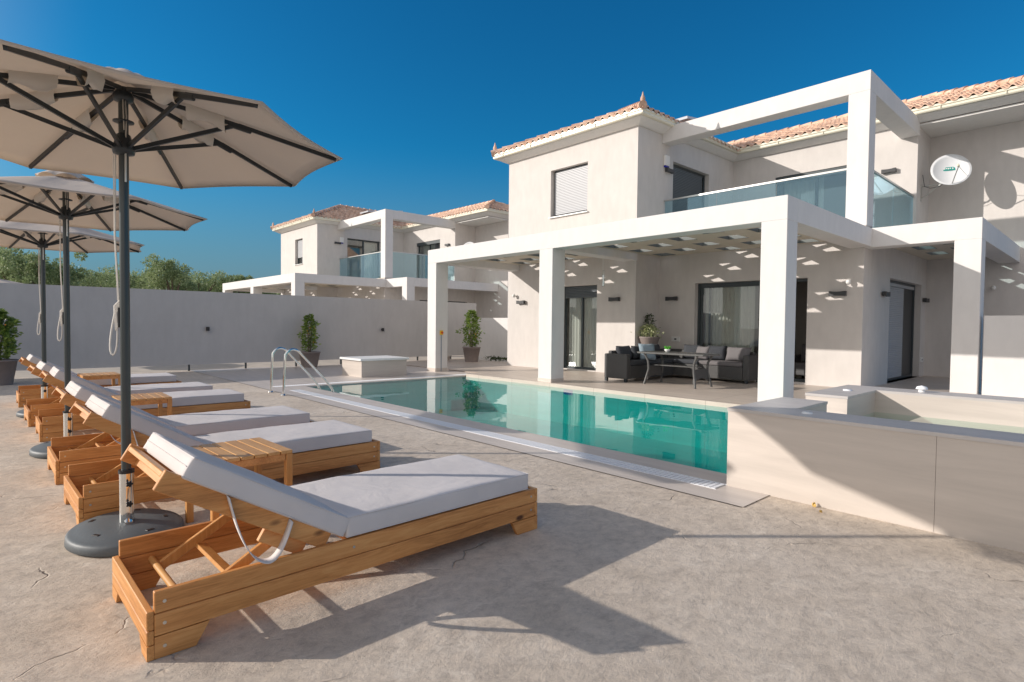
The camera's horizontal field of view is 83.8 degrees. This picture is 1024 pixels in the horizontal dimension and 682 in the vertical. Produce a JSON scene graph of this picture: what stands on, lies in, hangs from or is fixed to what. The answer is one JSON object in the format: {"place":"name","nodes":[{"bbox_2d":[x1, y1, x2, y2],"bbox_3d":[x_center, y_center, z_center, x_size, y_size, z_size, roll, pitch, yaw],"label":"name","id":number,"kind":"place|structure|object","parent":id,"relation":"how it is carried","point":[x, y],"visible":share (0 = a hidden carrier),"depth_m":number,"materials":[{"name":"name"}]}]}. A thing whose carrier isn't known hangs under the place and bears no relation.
{"place":"outdoors","nodes":[
{"label":"outdoors","id":0,"kind":"place"},
{"bbox_2d":[14,355,741,507],"bbox_3d":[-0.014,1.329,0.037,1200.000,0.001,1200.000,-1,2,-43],"label":"ground","id":1,"kind":"structure","parent":0,"point":[27,373],"depth_m":16.16,"materials":[{"name":"white stone"}]},
{"bbox_2d":[0,279,23,283],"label":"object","id":2,"kind":"object","parent":1,"relation":"on","point":[4,281],"visible":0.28,"depth_m":16.70,"materials":[{"name":"fabric"}]},
{"bbox_2d":[0,247,55,284],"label":"olive tree","id":3,"kind":"object","parent":1,"relation":"on","point":[15,250],"visible":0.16,"depth_m":30.91,"materials":[{"name":"green plant"}]},
{"bbox_2d":[1,247,61,278],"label":"olive tree","id":4,"kind":"object","parent":1,"relation":"on","point":[22,260],"visible":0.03,"depth_m":31.81,"materials":[{"name":"green plant"}]},
{"bbox_2d":[0,248,90,285],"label":"olive tree","id":5,"kind":"object","parent":1,"relation":"on","point":[75,277],"visible":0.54,"depth_m":30.28,"materials":[{"name":"green plant"}]},
{"bbox_2d":[70,266,132,287],"bbox_3d":[-27.299,-2.398,36.626,6.551,4.900,5.328,2,2,44],"label":"olive tree","id":6,"kind":"object","parent":1,"relation":"on","point":[97,278],"visible":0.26,"depth_m":36.16,"materials":[{"name":"green plant"}]},
{"bbox_2d":[89,265,144,287],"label":"olive tree","id":7,"kind":"object","parent":1,"relation":"on","point":[119,275],"visible":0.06,"depth_m":41.54,"materials":[{"name":"green plant"}]},
{"bbox_2d":[97,269,185,289],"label":"olive tree","id":8,"kind":"object","parent":1,"relation":"on","point":[143,276],"visible":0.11,"depth_m":40.25,"materials":[{"name":"green plant"}]},
{"bbox_2d":[135,253,197,290],"bbox_3d":[-22.660,-2.795,37.522,3.640,5.733,3.931,0,2,-29],"label":"olive tree","id":9,"kind":"object","parent":1,"relation":"on","point":[173,274],"visible":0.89,"depth_m":36.92,"materials":[{"name":"green plant"}]},
{"bbox_2d":[170,267,234,291],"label":"olive tree","id":10,"kind":"object","parent":1,"relation":"on","point":[214,280],"visible":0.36,"depth_m":43.12,"materials":[{"name":"green plant"}]},
{"bbox_2d":[185,272,237,292],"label":"olive tree","id":11,"kind":"object","parent":1,"relation":"on","point":[212,284],"visible":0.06,"depth_m":46.78,"materials":[{"name":"green plant"}]},
{"bbox_2d":[221,274,252,292],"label":"olive tree","id":12,"kind":"object","parent":1,"relation":"on","point":[240,277],"visible":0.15,"depth_m":45.00,"materials":[{"name":"green plant"}]},
{"bbox_2d":[230,274,280,294],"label":"olive tree","id":13,"kind":"object","parent":1,"relation":"on","point":[264,292],"visible":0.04,"depth_m":49.95,"materials":[{"name":"green plant"}]},
{"bbox_2d":[223,199,508,346],"bbox_3d":[-5.973,-3.652,30.769,14.528,8.045,13.098,-1,2,-43],"label":"villa","id":14,"kind":"object","parent":1,"relation":"on","point":[380,254],"visible":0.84,"depth_m":29.12,"materials":[{"name":"beige paint"}]},
{"bbox_2d":[294,239,302,265],"bbox_3d":[-11.373,-4.772,30.599,0.260,1.377,1.060,-1,2,-43],"label":"window","id":15,"kind":"structure","parent":14,"relation":"in","point":[300,242],"depth_m":30.68,"materials":[{"name":"grey"}]},
{"bbox_2d":[339,237,343,243],"bbox_3d":[-8.879,-5.242,29.707,0.220,0.320,0.070,-1,2,-43],"label":"alarm box","id":16,"kind":"object","parent":14,"relation":"attached to","point":[341,239],"visible":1,"depth_m":29.68,"materials":[{"name":"white plastic"}]},
{"bbox_2d":[347,238,378,277],"bbox_3d":[-8.126,-4.255,30.838,1.934,2.354,0.250,-1,2,-43],"label":"balcony door","id":17,"kind":"structure","parent":14,"relation":"in","point":[368,261],"depth_m":31.23,"materials":[{"name":"grey"}]},
{"bbox_2d":[417,240,439,278],"bbox_3d":[-4.345,-4.196,30.722,0.409,2.284,2.194,-1,2,-43],"label":"balcony door","id":18,"kind":"structure","parent":14,"relation":"in","point":[430,245],"depth_m":31.36,"materials":[{"name":"grey"}]},
{"bbox_2d":[427,69,1023,401],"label":"villa","id":19,"kind":"object","parent":1,"relation":"on","point":[762,245],"visible":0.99,"depth_m":14.24,"materials":[{"name":"beige paint"}]},
{"bbox_2d":[440,330,442,370],"bbox_3d":[-1.921,0.272,15.596,0.100,1.120,0.070,-1,2,-43],"label":"isolator switch","id":20,"kind":"object","parent":19,"relation":"attached to","point":[441,332],"visible":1,"depth_m":15.60,"materials":[{"name":"orange"}]},
{"bbox_2d":[516,300,524,303],"bbox_3d":[0.273,-1.188,17.456,0.100,0.104,0.320,-1,2,-43],"label":"wall lamp","id":21,"kind":"object","parent":19,"relation":"attached to","point":[521,302],"visible":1,"depth_m":17.38,"materials":[{"name":"grey metal"}]},
{"bbox_2d":[548,163,587,218],"bbox_3d":[1.644,-4.225,16.101,0.260,1.377,1.440,-1,2,-43],"label":"window","id":22,"kind":"structure","parent":19,"relation":"in","point":[570,184],"depth_m":16.14,"materials":[{"name":"grey plastic"}]},
{"bbox_2d":[564,285,596,369],"bbox_3d":[1.987,-0.373,15.999,0.182,2.324,1.304,-1,2,-43],"label":"glass door","id":23,"kind":"structure","parent":19,"relation":"in","point":[583,299],"depth_m":16.02,"materials":[{"name":"grey"}]},
{"bbox_2d":[608,297,619,300],"bbox_3d":[2.671,-1.089,14.867,0.100,0.104,0.320,-1,2,-43],"label":"wall lamp","id":24,"kind":"object","parent":19,"relation":"attached to","point":[614,299],"visible":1,"depth_m":14.80,"materials":[{"name":"grey metal"}]},
{"bbox_2d":[663,155,669,167],"bbox_3d":[4.117,-4.774,15.173,0.220,0.320,0.070,-1,2,-43],"label":"alarm box","id":25,"kind":"object","parent":19,"relation":"attached to","point":[666,162],"visible":1,"depth_m":15.12,"materials":[{"name":"white plastic"}]},
{"bbox_2d":[665,167,673,173],"bbox_3d":[4.213,-4.555,15.249,0.320,0.104,0.100,-1,2,-43],"label":"wall lamp","id":26,"kind":"object","parent":19,"relation":"attached to","point":[669,170],"visible":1,"depth_m":15.17,"materials":[{"name":"grey metal"}]},
{"bbox_2d":[665,296,677,300],"bbox_3d":[4.157,-1.103,14.852,0.100,0.104,0.320,-1,2,-43],"label":"wall lamp","id":27,"kind":"object","parent":19,"relation":"attached to","point":[671,298],"visible":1,"depth_m":14.80,"materials":[{"name":"grey metal"}]},
{"bbox_2d":[671,337,679,340],"bbox_3d":[4.251,-0.051,14.816,0.034,0.120,0.240,-1,2,-43],"label":"wall socket","id":28,"kind":"object","parent":19,"relation":"attached to","point":[675,338],"depth_m":14.80,"materials":[{"name":"white plastic"}]},
{"bbox_2d":[672,164,704,211],"bbox_3d":[4.974,-3.705,16.252,1.934,2.354,0.072,-1,2,-43],"label":"balcony door","id":29,"kind":"structure","parent":19,"relation":"in","point":[686,182],"depth_m":16.18,"materials":[{"name":"grey glass"}]},
{"bbox_2d":[697,278,807,381],"bbox_3d":[5.683,-0.271,13.604,0.228,2.294,2.684,-1,2,-43],"label":"sliding door","id":30,"kind":"structure","parent":19,"relation":"in","point":[729,306],"depth_m":14.07,"materials":[{"name":"grey"}]},
{"bbox_2d":[776,166,846,207],"bbox_3d":[8.679,-3.649,16.216,0.409,2.284,2.194,-1,2,-43],"label":"balcony door","id":31,"kind":"structure","parent":19,"relation":"in","point":[810,190],"depth_m":16.50,"materials":[{"name":"clear glass"}]},
{"bbox_2d":[828,291,846,295],"bbox_3d":[6.833,-0.993,11.962,0.100,0.104,0.320,-1,2,-43],"label":"wall lamp","id":32,"kind":"object","parent":19,"relation":"attached to","point":[840,293],"visible":1,"depth_m":11.90,"materials":[{"name":"grey metal"}]},
{"bbox_2d":[882,291,890,296],"bbox_3d":[8.244,-1.035,12.572,0.320,0.104,0.100,-1,2,-43],"label":"wall lamp","id":33,"kind":"object","parent":19,"relation":"attached to","point":[886,293],"visible":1,"depth_m":12.48,"materials":[{"name":"grey metal"}]},
{"bbox_2d":[881,167,896,173],"bbox_3d":[9.709,-4.380,14.688,0.100,0.104,0.320,-1,2,-43],"label":"wall lamp","id":34,"kind":"object","parent":19,"relation":"attached to","point":[884,171],"visible":0.98,"depth_m":14.67,"materials":[{"name":"grey metal"}]},
{"bbox_2d":[887,280,914,380],"bbox_3d":[9.506,-0.254,14.091,2.894,2.394,0.090,-1,2,-43],"label":"side door","id":35,"kind":"structure","parent":19,"relation":"in","point":[902,299],"depth_m":14.22,"materials":[{"name":"grey glass"}]},
{"bbox_2d":[920,154,971,201],"bbox_3d":[10.670,-4.100,14.088,0.645,1.093,1.018,-1,2,-43],"label":"satellite dish","id":36,"kind":"object","parent":19,"relation":"attached to","point":[951,169],"visible":1,"depth_m":14.13,"materials":[{"name":"white metal"}]},
{"bbox_2d":[982,315,1023,397],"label":"garden wall","id":37,"kind":"structure","parent":1,"relation":"on","point":[1003,360],"depth_m":10.10,"materials":[{"name":"white paint"}]},
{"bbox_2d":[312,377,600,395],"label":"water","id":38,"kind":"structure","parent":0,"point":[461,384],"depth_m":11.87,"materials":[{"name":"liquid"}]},
{"bbox_2d":[191,364,767,506],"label":"pool paving","id":39,"kind":"structure","parent":0,"point":[260,376],"depth_m":7.00,"materials":[{"name":"stone"}]},
{"bbox_2d":[297,314,320,367],"bbox_3d":[-5.895,-0.018,16.627,0.650,1.572,0.775,-1,2,-43],"label":"potted plant","id":40,"kind":"object","parent":39,"relation":"on","point":[312,357],"visible":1,"depth_m":16.58,"materials":[{"name":"green plant"}]},
{"bbox_2d":[340,355,408,377],"bbox_3d":[-3.471,0.633,14.398,1.350,0.452,1.100,-1,2,-43],"label":"pump box","id":41,"kind":"object","parent":39,"relation":"on","point":[369,366],"visible":0.98,"depth_m":14.02,"materials":[{"name":"beige stone"}]},
{"bbox_2d":[0,371,1023,681],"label":"patio","id":42,"kind":"structure","parent":0,"point":[598,577],"depth_m":2.71,"materials":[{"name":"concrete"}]},
{"bbox_2d":[0,308,23,384],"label":"potted plant","id":43,"kind":"object","parent":42,"relation":"on","point":[8,365],"visible":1,"depth_m":11.34,"materials":[{"name":"green plant"}]},
{"bbox_2d":[0,220,143,417],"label":"parasol","id":44,"kind":"object","parent":42,"relation":"on","point":[41,238],"visible":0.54,"depth_m":7.81,"materials":[{"name":"beige fabric"}]},
{"bbox_2d":[77,372,119,385],"bbox_3d":[-6.285,0.743,8.688,0.476,0.489,0.540,-1,2,-44],"label":"side table","id":45,"kind":"object","parent":42,"relation":"on","point":[113,376],"visible":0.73,"depth_m":8.57,"materials":[{"name":"brown wood"}]},
{"bbox_2d":[16,354,181,407],"bbox_3d":[-6.742,0.583,9.397,2.140,0.758,0.742,-1,2,-43],"label":"sun lounger","id":46,"kind":"object","parent":42,"relation":"on","point":[24,393],"visible":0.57,"depth_m":9.05,"materials":[{"name":"white fabric"}]},
{"bbox_2d":[0,170,206,458],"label":"parasol","id":47,"kind":"object","parent":42,"relation":"on","point":[66,200],"visible":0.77,"depth_m":5.66,"materials":[{"name":"beige fabric"}]},
{"bbox_2d":[24,361,212,426],"bbox_3d":[-5.326,0.640,7.892,2.140,0.758,0.742,-1,2,-44],"label":"sun lounger","id":48,"kind":"object","parent":42,"relation":"on","point":[32,407],"visible":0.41,"depth_m":7.58,"materials":[{"name":"white fabric"}]},
{"bbox_2d":[111,392,171,415],"bbox_3d":[-4.005,0.839,6.167,0.476,0.489,0.540,-1,2,-42],"label":"side table","id":49,"kind":"object","parent":42,"relation":"on","point":[159,398],"visible":0.53,"depth_m":6.10,"materials":[{"name":"brown wood"}]},
{"bbox_2d":[35,366,250,441],"bbox_3d":[-4.461,0.674,7.028,2.140,0.758,0.742,-1,2,-42],"label":"sun lounger","id":50,"kind":"object","parent":42,"relation":"on","point":[49,426],"visible":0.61,"depth_m":6.75,"materials":[{"name":"brown wood"}]},
{"bbox_2d":[0,39,342,556],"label":"parasol","id":51,"kind":"object","parent":42,"relation":"on","point":[71,115],"visible":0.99,"depth_m":3.44,"materials":[{"name":"beige fabric"}]},
{"bbox_2d":[47,381,313,484],"bbox_3d":[-3.048,0.733,5.466,2.140,0.758,0.742,-1,2,-43],"label":"sun lounger","id":52,"kind":"object","parent":42,"relation":"on","point":[63,453],"visible":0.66,"depth_m":5.15,"materials":[{"name":"white fabric"}]},
{"bbox_2d":[64,395,379,523],"bbox_3d":[-2.178,0.768,4.548,2.140,0.758,0.742,-1,2,-44],"label":"sun lounger","id":53,"kind":"object","parent":42,"relation":"on","point":[91,489],"visible":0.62,"depth_m":4.23,"materials":[{"name":"brown wood"}]},
{"bbox_2d":[0,283,475,370],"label":"boundary wall","id":54,"kind":"structure","parent":42,"relation":"on","point":[167,327],"depth_m":15.33,"materials":[{"name":"grey paint"}]},
{"bbox_2d":[185,437,292,522],"bbox_3d":[-1.760,0.933,3.669,0.476,0.489,0.540,-1,2,-45],"label":"side table","id":55,"kind":"object","parent":42,"relation":"on","point":[257,453],"visible":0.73,"depth_m":3.62,"materials":[{"name":"brown wood"}]},
{"bbox_2d":[268,347,333,395],"bbox_3d":[-3.929,0.987,10.702,1.050,1.741,0.700,-1,2,-43],"label":"pool ladder","id":56,"kind":"object","parent":42,"relation":"on","point":[299,364],"visible":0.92,"depth_m":10.58,"materials":[{"name":"silver metal"}]},
{"bbox_2d":[112,432,536,661],"bbox_3d":[-0.852,0.822,3.150,2.140,0.758,0.742,-1,2,-44],"label":"sun lounger","id":57,"kind":"object","parent":42,"relation":"on","point":[421,506],"visible":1,"depth_m":2.70,"materials":[{"name":"brown wood"}]},
{"bbox_2d":[726,385,1023,552],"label":"raised spa","id":58,"kind":"object","parent":42,"relation":"on","point":[951,464],"visible":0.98,"depth_m":4.00,"materials":[{"name":"beige stone"}]},
{"bbox_2d":[0,0,1023,280],"label":"sky","id":59,"kind":"structure","parent":0,"point":[415,98],"materials":[{"name":"blue"}]},
{"bbox_2d":[345,391,727,473],"bbox_3d":[0.407,1.419,9.669,4.100,0.730,9.150,-1,2,-43],"label":"pool basin","id":60,"kind":"object","parent":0,"point":[692,436],"visible":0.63,"depth_m":10.93,"materials":[{"name":"liquid"}]},
{"bbox_2d":[407,358,981,409],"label":"terrace","id":61,"kind":"structure","parent":0,"point":[724,394],"depth_m":12.31,"materials":[{"name":"stone"}]},
{"bbox_2d":[455,309,484,361],"bbox_3d":[-1.439,-0.194,19.469,1.011,1.800,0.814,0,2,-7],"label":"potted plant","id":62,"kind":"object","parent":61,"relation":"on","point":[471,353],"visible":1,"depth_m":19.33,"materials":[{"name":"green plant"}]},
{"bbox_2d":[478,358,505,361],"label":"pebbles","id":63,"kind":"object","parent":61,"relation":"on","point":[492,360],"visible":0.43,"depth_m":20.18,"materials":[{"name":"white gravel"}]},
{"bbox_2d":[485,356,506,360],"bbox_3d":[-0.188,0.629,19.760,0.574,0.205,2.056,-1,2,-43],"label":"ground cover","id":64,"kind":"object","parent":63,"relation":"on","point":[495,358],"visible":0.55,"depth_m":20.13,"materials":[{"name":"green plant"}]},
{"bbox_2d":[638,313,664,343],"bbox_3d":[3.470,0.068,14.514,0.708,1.599,0.758,-1,2,-35],"label":"planter","id":65,"kind":"object","parent":61,"relation":"on","point":[649,338],"visible":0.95,"depth_m":14.46,"materials":[{"name":"green plant"}]},
{"bbox_2d":[637,351,720,388],"bbox_3d":[3.499,0.594,12.057,0.720,0.700,1.560,-1,2,-43],"label":"dining table","id":66,"kind":"object","parent":61,"relation":"on","point":[697,373],"visible":0.97,"depth_m":11.83,"materials":[{"name":"metal"}]},
{"bbox_2d":[664,346,670,351],"bbox_3d":[3.338,0.169,12.257,0.162,0.134,0.176,1,2,1],"label":"potted succulent","id":67,"kind":"object","parent":66,"relation":"on","point":[666,349],"visible":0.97,"depth_m":12.22,"materials":[{"name":"green plant"}]},
{"bbox_2d":[604,348,757,383],"bbox_3d":[3.887,0.578,12.962,2.600,0.679,2.460,-1,2,-43],"label":"corner sofa","id":68,"kind":"object","parent":61,"relation":"on","point":[622,366],"visible":0.75,"depth_m":12.87,"materials":[{"name":"black wicker"}]},
{"bbox_2d":[616,346,631,359],"bbox_3d":[2.589,0.273,13.182,0.520,0.340,0.170,-1,-12,-43],"label":"cushion","id":69,"kind":"object","parent":68,"relation":"on","point":[623,349],"visible":0.67,"depth_m":13.08,"materials":[{"name":"grey fabric"}]},
{"bbox_2d":[631,346,639,359],"bbox_3d":[3.008,0.272,13.569,0.500,0.330,0.170,-1,-12,-43],"label":"cushion","id":70,"kind":"object","parent":68,"relation":"on","point":[635,354],"visible":0.59,"depth_m":13.41,"materials":[{"name":"grey fabric"}]},
{"bbox_2d":[638,344,655,359],"bbox_3d":[3.138,0.252,13.214,0.420,0.400,0.140,0,-16,-18],"label":"cushion","id":71,"kind":"object","parent":68,"relation":"on","point":[646,347],"visible":0.77,"depth_m":13.16,"materials":[{"name":"fabric"}]},
{"bbox_2d":[654,344,660,357],"bbox_3d":[3.481,0.250,13.984,0.500,0.360,0.170,-1,-12,-43],"label":"cushion","id":72,"kind":"object","parent":68,"relation":"on","point":[657,347],"visible":0.26,"depth_m":13.97,"materials":[{"name":"grey fabric"}]},
{"bbox_2d":[682,344,702,358],"bbox_3d":[4.425,0.263,14.000,0.480,0.360,0.170,2,-15,42],"label":"cushion","id":73,"kind":"object","parent":68,"relation":"on","point":[690,348],"visible":0.53,"depth_m":13.96,"materials":[{"name":"grey fabric"}]},
{"bbox_2d":[694,346,709,359],"bbox_3d":[4.584,0.284,13.716,0.140,0.340,0.400,23,-10,-29],"label":"cushion","id":74,"kind":"object","parent":68,"relation":"on","point":[701,349],"visible":0.73,"depth_m":13.65,"materials":[{"name":"beige fabric"}]},
{"bbox_2d":[706,345,726,360],"bbox_3d":[4.836,0.280,13.526,0.500,0.360,0.170,2,-15,39],"label":"cushion","id":75,"kind":"object","parent":68,"relation":"on","point":[721,350],"visible":0.77,"depth_m":13.42,"materials":[{"name":"grey fabric"}]},
{"bbox_2d":[725,347,750,360],"bbox_3d":[5.204,0.304,13.121,0.180,0.340,0.580,21,-12,-41],"label":"cushion","id":76,"kind":"object","parent":68,"relation":"on","point":[735,354],"visible":0.88,"depth_m":13.07,"materials":[{"name":"beige fabric"}]},
{"bbox_2d":[794,344,805,377],"bbox_3d":[7.226,0.517,13.734,0.750,0.849,0.920,-1,2,-43],"label":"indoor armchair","id":77,"kind":"object","parent":61,"relation":"on","point":[799,367],"visible":0.27,"depth_m":13.75,"materials":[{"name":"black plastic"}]},
{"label":"drain channel","id":78,"kind":"structure","parent":0,"visible":0},
{"bbox_2d":[273,374,465,386],"bbox_3d":[-2.959,0.904,13.178,4.998,0.030,0.180,-1,2,-43],"label":"drain grille","id":79,"kind":"object","parent":78,"relation":"on","point":[369,380],"visible":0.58,"depth_m":12.90,"materials":[{"name":"white plastic"}]},
{"bbox_2d":[290,389,725,488],"bbox_3d":[-1.239,1.073,7.790,0.198,0.030,8.650,-1,2,-43],"label":"drain grille","id":80,"kind":"object","parent":78,"relation":"on","point":[665,474],"visible":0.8,"depth_m":6.02,"materials":[{"name":"white plastic"}]},
{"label":"back path","id":81,"kind":"structure","parent":0,"visible":0},
{"bbox_2d":[477,318,507,360],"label":"garden wall","id":82,"kind":"structure","parent":81,"relation":"on","point":[494,339],"depth_m":20.75,"materials":[{"name":"white paint"}]}
]}

